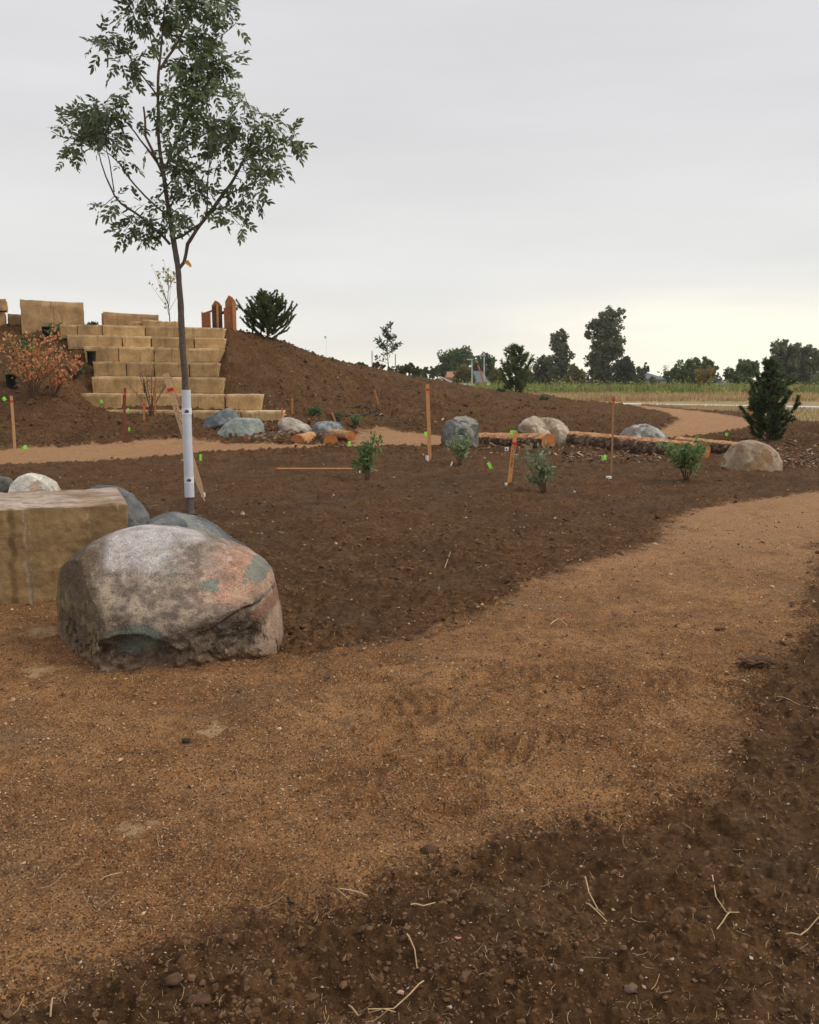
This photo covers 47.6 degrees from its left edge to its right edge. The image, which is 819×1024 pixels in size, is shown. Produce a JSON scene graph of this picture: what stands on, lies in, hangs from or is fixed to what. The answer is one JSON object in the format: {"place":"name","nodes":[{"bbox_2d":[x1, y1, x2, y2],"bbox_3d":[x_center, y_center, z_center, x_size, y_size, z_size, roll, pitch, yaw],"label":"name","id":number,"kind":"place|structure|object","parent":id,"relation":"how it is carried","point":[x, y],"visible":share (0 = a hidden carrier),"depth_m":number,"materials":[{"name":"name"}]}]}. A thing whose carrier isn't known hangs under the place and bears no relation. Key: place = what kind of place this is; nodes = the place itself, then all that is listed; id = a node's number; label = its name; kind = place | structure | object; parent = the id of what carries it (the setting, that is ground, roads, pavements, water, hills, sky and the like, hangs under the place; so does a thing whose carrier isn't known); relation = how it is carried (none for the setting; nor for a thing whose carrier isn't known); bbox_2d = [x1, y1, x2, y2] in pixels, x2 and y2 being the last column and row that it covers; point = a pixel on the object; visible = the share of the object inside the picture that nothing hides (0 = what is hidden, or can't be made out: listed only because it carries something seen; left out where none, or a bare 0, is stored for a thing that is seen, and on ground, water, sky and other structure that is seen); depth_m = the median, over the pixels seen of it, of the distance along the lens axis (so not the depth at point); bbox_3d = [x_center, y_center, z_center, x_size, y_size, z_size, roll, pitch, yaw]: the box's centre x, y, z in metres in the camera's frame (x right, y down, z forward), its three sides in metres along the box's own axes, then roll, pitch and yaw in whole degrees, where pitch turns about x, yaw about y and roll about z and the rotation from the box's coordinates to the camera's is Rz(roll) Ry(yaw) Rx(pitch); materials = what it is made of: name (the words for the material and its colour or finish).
{"place":"outdoors","nodes":[
{"label":"outdoors","id":0,"kind":"place"},
{"bbox_2d":[0,323,818,1023],"bbox_3d":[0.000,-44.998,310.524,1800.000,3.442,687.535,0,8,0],"label":"ground","id":1,"kind":"structure","parent":0,"point":[144,463],"depth_m":4.22,"materials":[{"name":"soil"}]},
{"bbox_2d":[0,312,6,325],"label":"stone slab","id":2,"kind":"structure","parent":1,"relation":"on","point":[3,320],"depth_m":28.82,"materials":[{"name":"stone"}]},
{"bbox_2d":[0,299,7,312],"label":"stone slab","id":3,"kind":"structure","parent":2,"relation":"on","point":[3,306],"depth_m":28.66,"materials":[{"name":"stone"}]},
{"bbox_2d":[0,476,12,492],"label":"boulder","id":4,"kind":"object","parent":1,"relation":"on","point":[5,482],"visible":0.12,"depth_m":8.58,"materials":[{"name":"stone"}]},
{"bbox_2d":[5,374,15,388],"bbox_3d":[-10.803,-3.534,25.173,0.292,0.409,0.292,0,8,0],"label":"plant pot","id":5,"kind":"object","parent":1,"relation":"on","point":[10,383],"visible":0.77,"depth_m":25.08,"materials":[{"name":"black plastic"}]},
{"bbox_2d":[10,396,15,448],"bbox_3d":[-8.656,-1.901,20.277,0.067,1.264,0.028,0,8,0],"label":"survey stake","id":6,"kind":"object","parent":1,"relation":"on","point":[13,422],"visible":0.95,"depth_m":20.26,"materials":[{"name":"orange wood"}]},
{"bbox_2d":[8,314,20,324],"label":"stone slab","id":7,"kind":"structure","parent":1,"relation":"on","point":[13,319],"depth_m":29.25,"materials":[{"name":"stone"}]},
{"bbox_2d":[18,337,32,357],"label":"shrub","id":8,"kind":"object","parent":1,"relation":"on","point":[24,343],"visible":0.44,"depth_m":26.85,"materials":[{"name":"green plant"}]},
{"bbox_2d":[8,473,60,492],"bbox_3d":[-3.450,-0.093,8.601,0.450,0.548,0.503,0,8,0],"label":"boulder","id":9,"kind":"object","parent":1,"relation":"on","point":[32,482],"visible":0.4,"depth_m":8.41,"materials":[{"name":"stone"}]},
{"bbox_2d":[0,325,70,398],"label":"shrub","id":10,"kind":"object","parent":1,"relation":"on","point":[19,357],"visible":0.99,"depth_m":24.05,"materials":[{"name":"orange plant"}]},
{"bbox_2d":[41,326,49,338],"bbox_3d":[-10.985,-5.422,28.093,0.277,0.366,0.277,0,8,0],"label":"plant pot","id":11,"kind":"object","parent":1,"relation":"on","point":[44,333],"visible":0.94,"depth_m":27.99,"materials":[{"name":"black plastic"}]},
{"bbox_2d":[20,299,84,333],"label":"stone slab","id":12,"kind":"structure","parent":1,"relation":"on","point":[36,315],"depth_m":28.46,"materials":[{"name":"stone"}]},
{"bbox_2d":[45,321,61,334],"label":"shrub","id":13,"kind":"object","parent":1,"relation":"on","point":[50,326],"visible":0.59,"depth_m":28.07,"materials":[{"name":"green plant"}]},
{"bbox_2d":[35,353,85,395],"bbox_3d":[-9.204,-3.610,24.509,1.263,1.215,1.691,-3,9,-20],"label":"shrub","id":14,"kind":"object","parent":1,"relation":"on","point":[58,382],"visible":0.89,"depth_m":24.46,"materials":[{"name":"orange plant"}]},
{"bbox_2d":[0,487,127,604],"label":"stone slab","id":15,"kind":"structure","parent":1,"relation":"on","point":[45,536],"depth_m":6.64,"materials":[{"name":"stone"}]},
{"bbox_2d":[66,364,86,377],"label":"shrub","id":16,"kind":"object","parent":1,"relation":"on","point":[79,372],"visible":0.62,"depth_m":26.24,"materials":[{"name":"green plant"}]},
{"bbox_2d":[90,485,149,527],"bbox_3d":[-2.679,0.165,8.491,0.568,0.832,0.745,0,8,0],"label":"boulder","id":17,"kind":"object","parent":1,"relation":"on","point":[138,514],"visible":0.14,"depth_m":8.34,"materials":[{"name":"stone"}]},
{"bbox_2d":[123,387,126,442],"bbox_3d":[-6.784,-2.275,22.110,0.135,1.372,0.053,0,8,0],"label":"survey stake","id":18,"kind":"object","parent":1,"relation":"on","point":[124,413],"visible":0.96,"depth_m":22.11,"materials":[{"name":"red wood"}]},
{"bbox_2d":[127,358,177,415],"bbox_3d":[-6.739,-3.327,24.654,1.374,1.535,1.150,0,8,0],"label":"shrub","id":19,"kind":"object","parent":1,"relation":"on","point":[151,410],"visible":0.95,"depth_m":24.68,"materials":[{"name":"red plant"}]},
{"bbox_2d":[153,381,155,415],"bbox_3d":[-6.773,-2.976,24.716,0.079,1.012,0.053,0,8,0],"label":"survey stake","id":20,"kind":"object","parent":1,"relation":"on","point":[154,383],"visible":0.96,"depth_m":24.72,"materials":[{"name":"orange wood"}]},
{"bbox_2d":[148,260,176,321],"bbox_3d":[-7.579,-6.765,28.872,0.732,2.166,1.119,2,9,16],"label":"sapling","id":21,"kind":"object","parent":1,"relation":"on","point":[166,279],"visible":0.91,"depth_m":28.79,"materials":[{"name":"green plant"}]},
{"bbox_2d":[56,524,283,672],"bbox_3d":[-1.473,0.668,5.634,1.388,1.121,1.276,0,8,0],"label":"boulder","id":22,"kind":"object","parent":1,"relation":"on","point":[133,598],"visible":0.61,"depth_m":5.28,"materials":[{"name":"stone"}]},
{"bbox_2d":[59,324,284,422],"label":"stone steps","id":23,"kind":"structure","parent":1,"relation":"on","point":[120,350],"depth_m":26.50,"materials":[{"name":"stone"}]},
{"bbox_2d":[86,351,95,363],"bbox_3d":[-9.115,-4.429,26.620,0.281,0.372,0.281,0,8,0],"label":"plant pot","id":24,"kind":"object","parent":23,"relation":"on","point":[91,356],"visible":1,"depth_m":26.53,"materials":[{"name":"black plastic"}]},
{"bbox_2d":[101,312,158,325],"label":"stone slab","id":25,"kind":"structure","parent":23,"relation":"on","point":[113,318],"depth_m":28.49,"materials":[{"name":"stone"}]},
{"bbox_2d":[126,321,141,325],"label":"stone slab","id":26,"kind":"structure","parent":23,"relation":"on","point":[135,323],"depth_m":27.68,"materials":[{"name":"stone"}]},
{"bbox_2d":[142,319,177,326],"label":"stone slab","id":27,"kind":"structure","parent":23,"relation":"on","point":[145,323],"depth_m":27.77,"materials":[{"name":"stone"}]},
{"bbox_2d":[161,972,183,987],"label":"soil clod","id":28,"kind":"object","parent":1,"relation":"on","point":[172,980],"visible":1,"depth_m":2.49,"materials":[{"name":"soil"}]},
{"bbox_2d":[47,0,317,514],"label":"young tree","id":29,"kind":"object","parent":1,"relation":"on","point":[94,122],"visible":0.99,"depth_m":10.27,"materials":[{"name":"green plant"}]},
{"bbox_2d":[163,373,204,500],"bbox_3d":[-2.765,-0.912,11.372,0.462,1.570,0.049,0,8,0],"label":"survey stake","id":30,"kind":"object","parent":1,"relation":"on","point":[170,390],"visible":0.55,"depth_m":11.34,"materials":[{"name":"brown wood"}]},
{"bbox_2d":[184,993,211,1006],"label":"soil clod","id":31,"kind":"object","parent":1,"relation":"on","point":[203,999],"visible":0.96,"depth_m":2.41,"materials":[{"name":"soil"}]},
{"bbox_2d":[145,511,272,570],"bbox_3d":[-1.476,0.457,6.900,0.941,0.924,0.805,0,8,0],"label":"boulder","id":32,"kind":"object","parent":1,"relation":"on","point":[195,522],"visible":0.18,"depth_m":6.74,"materials":[{"name":"stone"}]},
{"bbox_2d":[201,295,237,331],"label":"wooden posts","id":33,"kind":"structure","parent":1,"relation":"on","point":[229,311],"depth_m":28.50,"materials":[{"name":"brown wood"}]},
{"bbox_2d":[202,408,238,429],"bbox_3d":[-4.901,-2.267,24.234,1.022,0.889,0.904,0,8,0],"label":"boulder","id":34,"kind":"object","parent":1,"relation":"on","point":[218,419],"visible":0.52,"depth_m":23.89,"materials":[{"name":"stone"}]},
{"bbox_2d":[218,418,264,437],"bbox_3d":[-4.292,-1.959,23.526,1.211,0.864,0.889,0,8,0],"label":"boulder","id":35,"kind":"object","parent":1,"relation":"on","point":[243,426],"visible":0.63,"depth_m":23.19,"materials":[{"name":"stone"}]},
{"bbox_2d":[235,288,298,338],"bbox_3d":[-4.482,-6.283,29.505,1.833,1.617,2.330,-5,10,-33],"label":"conifer","id":36,"kind":"object","parent":1,"relation":"on","point":[264,310],"visible":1,"depth_m":29.17,"materials":[{"name":"green plant"}]},
{"bbox_2d":[243,425,313,440],"bbox_3d":[-2.960,-1.958,23.792,0.560,0.601,3.088,7,11,39],"label":"log","id":37,"kind":"object","parent":1,"relation":"on","point":[289,432],"visible":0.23,"depth_m":23.18,"materials":[{"name":"brown wood"}]},
{"bbox_2d":[278,417,311,432],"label":"boulder","id":38,"kind":"object","parent":1,"relation":"on","point":[286,423],"visible":0.53,"depth_m":23.77,"materials":[{"name":"stone"}]},
{"bbox_2d":[290,431,316,442],"bbox_3d":[-2.586,-1.785,23.083,0.356,0.380,1.423,1,8,9],"label":"log","id":39,"kind":"object","parent":1,"relation":"on","point":[308,437],"visible":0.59,"depth_m":22.56,"materials":[{"name":"brown wood"}]},
{"bbox_2d":[305,405,322,415],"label":"shrub","id":40,"kind":"object","parent":1,"relation":"on","point":[315,410],"visible":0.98,"depth_m":26.19,"materials":[{"name":"green plant"}]},
{"bbox_2d":[276,468,353,469],"bbox_3d":[-1.584,-0.734,15.784,1.383,0.081,0.038,-3,9,-18],"label":"survey stake","id":41,"kind":"object","parent":1,"relation":"on","point":[314,469],"visible":0.88,"depth_m":15.76,"materials":[{"name":"orange wood"}]},
{"bbox_2d":[316,431,337,443],"bbox_3d":[-2.165,-1.875,23.523,0.445,0.448,2.166,-2,8,-13],"label":"log","id":42,"kind":"object","parent":1,"relation":"on","point":[325,437],"visible":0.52,"depth_m":22.51,"materials":[{"name":"brown wood"}]},
{"bbox_2d":[313,421,344,433],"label":"boulder","id":43,"kind":"object","parent":1,"relation":"on","point":[328,426],"visible":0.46,"depth_m":23.61,"materials":[{"name":"stone"}]},
{"bbox_2d":[326,411,342,422],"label":"shrub","id":44,"kind":"object","parent":1,"relation":"on","point":[337,415],"visible":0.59,"depth_m":25.46,"materials":[{"name":"green plant"}]},
{"bbox_2d":[0,323,673,450],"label":"mound clods","id":45,"kind":"object","parent":1,"relation":"on","point":[16,386],"visible":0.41,"depth_m":27.22,"materials":[{"name":"soil"}]},
{"bbox_2d":[329,429,354,440],"bbox_3d":[-1.721,-1.931,23.264,0.251,0.264,0.989,-6,10,-35],"label":"log","id":46,"kind":"object","parent":1,"relation":"on","point":[346,435],"visible":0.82,"depth_m":22.95,"materials":[{"name":"brown wood"}]},
{"bbox_2d":[349,414,362,427],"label":"shrub","id":47,"kind":"object","parent":1,"relation":"on","point":[354,421],"visible":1,"depth_m":26.65,"materials":[{"name":"green plant"}]},
{"bbox_2d":[350,430,384,480],"bbox_3d":[-0.663,-0.896,14.760,0.571,0.837,0.494,0,8,0],"label":"shrub","id":48,"kind":"object","parent":1,"relation":"on","point":[365,461],"visible":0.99,"depth_m":14.70,"materials":[{"name":"green plant"}]},
{"bbox_2d":[348,1005,395,1016],"bbox_3d":[-0.110,1.274,2.380,0.147,0.067,0.048,5,10,31],"label":"straw stalk","id":49,"kind":"object","parent":1,"relation":"on","point":[353,1009],"visible":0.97,"depth_m":2.35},
{"bbox_2d":[372,361,385,368],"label":"bush","id":50,"kind":"object","parent":1,"relation":"on","point":[377,364],"visible":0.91,"depth_m":88.76,"materials":[{"name":"green plant"}]},
{"bbox_2d":[374,321,402,370],"bbox_3d":[-0.821,-6.274,35.481,1.236,2.063,0.904,0,8,0],"label":"sapling","id":51,"kind":"object","parent":1,"relation":"on","point":[388,337],"visible":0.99,"depth_m":35.42,"materials":[{"name":"green plant"}]},
{"bbox_2d":[368,980,423,1009],"bbox_3d":[-0.030,1.255,2.404,0.014,0.041,0.210,8,11,42],"label":"straw stalk","id":52,"kind":"object","parent":1,"relation":"on","point":[418,984],"visible":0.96,"depth_m":2.41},
{"bbox_2d":[0,456,818,1023],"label":"soil clods","id":53,"kind":"object","parent":1,"relation":"on","point":[254,1008],"visible":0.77,"depth_m":2.71,"materials":[{"name":"soil"}]},
{"bbox_2d":[0,479,818,1023],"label":"straw litter","id":54,"kind":"object","parent":1,"relation":"on","point":[390,865],"visible":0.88,"depth_m":2.97,"materials":[{"name":"plant"}]},
{"bbox_2d":[398,362,422,376],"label":"bush","id":55,"kind":"object","parent":1,"relation":"on","point":[409,368],"visible":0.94,"depth_m":88.75,"materials":[{"name":"green plant"}]},
{"bbox_2d":[11,454,818,1023],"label":"pale pebbles","id":56,"kind":"object","parent":1,"relation":"on","point":[531,832],"visible":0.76,"depth_m":2.79,"materials":[{"name":"stone"}]},
{"bbox_2d":[411,365,439,378],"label":"tree","id":57,"kind":"object","parent":1,"relation":"on","point":[432,372],"visible":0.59,"depth_m":118.39,"materials":[{"name":"green plant"}]},
{"bbox_2d":[426,384,431,459],"bbox_3d":[0.367,-1.677,17.884,0.120,1.556,0.028,0,8,0],"label":"survey stake","id":58,"kind":"object","parent":1,"relation":"on","point":[428,419],"visible":0.91,"depth_m":17.86,"materials":[{"name":"brown wood"}]},
{"bbox_2d":[420,844,440,853],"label":"soil clod","id":59,"kind":"object","parent":1,"relation":"on","point":[428,848],"visible":0.97,"depth_m":3.13,"materials":[{"name":"soil"}]},
{"bbox_2d":[444,372,460,383],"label":"house","id":60,"kind":"structure","parent":1,"relation":"on","point":[449,376],"depth_m":139.49,"materials":[{"name":"pink"}]},
{"bbox_2d":[435,345,476,382],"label":"tree","id":61,"kind":"object","parent":1,"relation":"on","point":[451,360],"visible":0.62,"depth_m":147.25,"materials":[{"name":"green plant"}]},
{"bbox_2d":[441,416,478,446],"bbox_3d":[1.175,-1.702,21.583,0.886,1.048,0.963,0,8,0],"label":"boulder","id":62,"kind":"object","parent":1,"relation":"on","point":[465,424],"visible":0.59,"depth_m":21.29,"materials":[{"name":"stone"}]},
{"bbox_2d":[446,427,473,464],"bbox_3d":[0.936,-1.209,17.026,0.530,0.702,0.558,3,9,19],"label":"shrub","id":63,"kind":"object","parent":1,"relation":"on","point":[460,447],"visible":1,"depth_m":16.95,"materials":[{"name":"green plant"}]},
{"bbox_2d":[452,363,475,384],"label":"tree","id":64,"kind":"object","parent":1,"relation":"on","point":[463,372],"visible":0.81,"depth_m":116.33,"materials":[{"name":"green plant"}]},
{"bbox_2d":[473,371,488,384],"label":"house","id":65,"kind":"structure","parent":1,"relation":"on","point":[477,374],"depth_m":134.77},
{"bbox_2d":[473,352,496,377],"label":"tree","id":66,"kind":"object","parent":1,"relation":"on","point":[490,360],"visible":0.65,"depth_m":152.43,"materials":[{"name":"green plant"}]},
{"bbox_2d":[487,367,506,383],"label":"tree","id":67,"kind":"object","parent":1,"relation":"on","point":[494,375],"visible":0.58,"depth_m":116.50,"materials":[{"name":"green plant"}]},
{"bbox_2d":[507,431,519,483],"bbox_3d":[1.565,-0.767,13.941,0.188,0.884,0.053,0,8,0],"label":"survey stake","id":68,"kind":"object","parent":1,"relation":"on","point":[512,450],"visible":0.96,"depth_m":13.93,"materials":[{"name":"brown wood"}]},
{"bbox_2d":[478,432,554,448],"bbox_3d":[2.277,-1.667,22.142,0.473,0.561,3.046,-6,10,-34],"label":"log","id":69,"kind":"object","parent":1,"relation":"on","point":[506,439],"visible":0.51,"depth_m":21.43,"materials":[{"name":"brown wood"}]},
{"bbox_2d":[499,342,534,392],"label":"conifer","id":70,"kind":"object","parent":1,"relation":"on","point":[516,369],"visible":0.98,"depth_m":40.35,"materials":[{"name":"green plant"}]},
{"bbox_2d":[233,343,818,468],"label":"bark mulch","id":71,"kind":"object","parent":1,"relation":"on","point":[617,456],"visible":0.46,"depth_m":19.48,"materials":[{"name":"wood"}]},
{"bbox_2d":[513,375,541,384],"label":"tree","id":72,"kind":"object","parent":1,"relation":"on","point":[533,378],"visible":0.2,"depth_m":138.28,"materials":[{"name":"green plant"}]},
{"bbox_2d":[516,416,550,433],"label":"boulder","id":73,"kind":"object","parent":1,"relation":"on","point":[533,424],"visible":0.4,"depth_m":21.59,"materials":[{"name":"stone"}]},
{"bbox_2d":[513,440,556,492],"bbox_3d":[1.817,-0.641,13.140,0.585,0.783,0.630,-4,9,-25],"label":"shrub","id":74,"kind":"object","parent":1,"relation":"on","point":[545,473],"visible":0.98,"depth_m":13.06,"materials":[{"name":"green plant"}]},
{"bbox_2d":[529,354,558,383],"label":"tree","id":75,"kind":"object","parent":1,"relation":"on","point":[541,367],"visible":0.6,"depth_m":147.57,"materials":[{"name":"green plant"}]},
{"bbox_2d":[542,417,568,444],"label":"boulder","id":76,"kind":"object","parent":1,"relation":"on","point":[558,429],"visible":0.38,"depth_m":21.89,"materials":[{"name":"stone"}]},
{"bbox_2d":[546,328,575,384],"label":"tree","id":77,"kind":"object","parent":1,"relation":"on","point":[560,364],"visible":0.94,"depth_m":137.51,"materials":[{"name":"green plant"}]},
{"bbox_2d":[560,363,587,384],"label":"tree","id":78,"kind":"object","parent":1,"relation":"on","point":[575,373],"visible":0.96,"depth_m":133.08,"materials":[{"name":"green plant"}]},
{"bbox_2d":[583,305,626,384],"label":"tree","id":79,"kind":"object","parent":1,"relation":"on","point":[607,342],"visible":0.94,"depth_m":137.13,"materials":[{"name":"green plant"}]},
{"bbox_2d":[610,396,614,474],"bbox_3d":[3.268,-1.176,15.001,0.073,1.392,0.042,-4,9,-25],"label":"survey stake","id":80,"kind":"object","parent":1,"relation":"on","point":[612,434],"visible":0.92,"depth_m":14.99,"materials":[{"name":"brown wood"}]},
{"bbox_2d":[610,355,638,384],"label":"tree","id":81,"kind":"object","parent":1,"relation":"on","point":[624,368],"visible":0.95,"depth_m":126.03,"materials":[{"name":"green plant"}]},
{"bbox_2d":[430,368,818,386],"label":"hedge","id":82,"kind":"object","parent":1,"relation":"on","point":[720,379],"visible":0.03,"depth_m":151.63,"materials":[{"name":"green plant"}]},
{"bbox_2d":[440,374,818,394],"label":"weed clumps","id":83,"kind":"object","parent":1,"relation":"on","point":[668,391],"visible":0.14,"depth_m":89.60,"materials":[{"name":"green plant"}]},
{"bbox_2d":[623,983,637,993],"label":"soil clod","id":84,"kind":"object","parent":1,"relation":"on","point":[630,988],"visible":1,"depth_m":2.45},
{"bbox_2d":[566,431,710,458],"bbox_3d":[4.849,-1.440,20.304,0.495,0.466,4.120,-5,9,-29],"label":"log","id":85,"kind":"object","parent":1,"relation":"on","point":[638,445],"visible":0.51,"depth_m":20.21,"materials":[{"name":"brown wood"}]},
{"bbox_2d":[462,380,818,394],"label":"weeds","id":86,"kind":"object","parent":1,"relation":"on","point":[582,388],"visible":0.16,"depth_m":92.03,"materials":[{"name":"green plant"}]},
{"bbox_2d":[628,362,657,384],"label":"tree","id":87,"kind":"object","parent":1,"relation":"on","point":[642,371],"visible":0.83,"depth_m":138.14,"materials":[{"name":"green plant"}]},
{"bbox_2d":[619,424,667,438],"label":"boulder","id":88,"kind":"object","parent":1,"relation":"on","point":[644,430],"visible":0.58,"depth_m":23.18,"materials":[{"name":"stone"}]},
{"bbox_2d":[634,373,666,384],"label":"house","id":89,"kind":"structure","parent":1,"relation":"on","point":[659,378],"depth_m":148.60,"materials":[{"name":"grey"}]},
{"bbox_2d":[655,434,711,480],"bbox_3d":[4.244,-0.838,14.305,0.863,0.745,0.723,0,8,0],"label":"shrub","id":90,"kind":"object","parent":1,"relation":"on","point":[686,456],"visible":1,"depth_m":14.20,"materials":[{"name":"green plant"}]},
{"bbox_2d":[663,356,720,385],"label":"tree","id":91,"kind":"object","parent":1,"relation":"on","point":[688,368],"visible":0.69,"depth_m":127.90,"materials":[{"name":"green plant"}]},
{"bbox_2d":[694,365,715,385],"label":"tree","id":92,"kind":"object","parent":1,"relation":"on","point":[705,374],"visible":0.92,"depth_m":110.53,"materials":[{"name":"green plant"}]},
{"bbox_2d":[673,436,737,453],"bbox_3d":[6.522,-1.427,20.206,0.342,0.338,2.491,-2,9,-15],"label":"log","id":93,"kind":"object","parent":1,"relation":"on","point":[720,446],"visible":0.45,"depth_m":19.75,"materials":[{"name":"brown wood"}]},
{"bbox_2d":[640,403,818,420],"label":"short grass","id":94,"kind":"structure","parent":1,"relation":"on","point":[712,407],"depth_m":46.30,"materials":[{"name":"plant"}]},
{"bbox_2d":[722,359,759,384],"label":"tree","id":95,"kind":"object","parent":1,"relation":"on","point":[747,368],"visible":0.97,"depth_m":127.91,"materials":[{"name":"green plant"}]},
{"bbox_2d":[719,440,782,471],"bbox_3d":[6.016,-0.798,16.354,1.016,0.942,0.955,0,8,0],"label":"boulder","id":96,"kind":"object","parent":1,"relation":"on","point":[747,455],"visible":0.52,"depth_m":16.04,"materials":[{"name":"stone"}]},
{"bbox_2d":[737,654,779,668],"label":"soil clod","id":97,"kind":"object","parent":1,"relation":"on","point":[759,661],"visible":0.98,"depth_m":5.05,"materials":[{"name":"soil"}]},
{"bbox_2d":[737,356,802,440],"bbox_3d":[8.942,-2.763,23.056,1.433,2.218,1.450,0,8,0],"label":"conifer","id":98,"kind":"object","parent":1,"relation":"on","point":[771,387],"visible":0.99,"depth_m":22.85,"materials":[{"name":"green plant"}]},
{"bbox_2d":[768,338,818,385],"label":"tree","id":99,"kind":"object","parent":1,"relation":"on","point":[796,361],"visible":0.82,"depth_m":137.33,"materials":[{"name":"green plant"}]},
{"bbox_2d":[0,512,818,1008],"bbox_3d":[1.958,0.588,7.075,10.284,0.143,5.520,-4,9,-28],"label":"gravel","id":100,"kind":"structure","parent":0,"point":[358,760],"depth_m":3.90,"materials":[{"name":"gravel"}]},
{"bbox_2d":[0,0,818,379],"label":"sky","id":101,"kind":"structure","parent":0,"point":[488,176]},
{"bbox_2d":[525,390,818,401],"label":"dry grass","id":102,"kind":"structure","parent":0,"point":[683,396],"depth_m":69.07,"materials":[{"name":"plant"}]},
{"bbox_2d":[623,403,818,408],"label":"concrete path","id":103,"kind":"structure","parent":0,"point":[814,407],"depth_m":51.02,"materials":[{"name":"concrete"}]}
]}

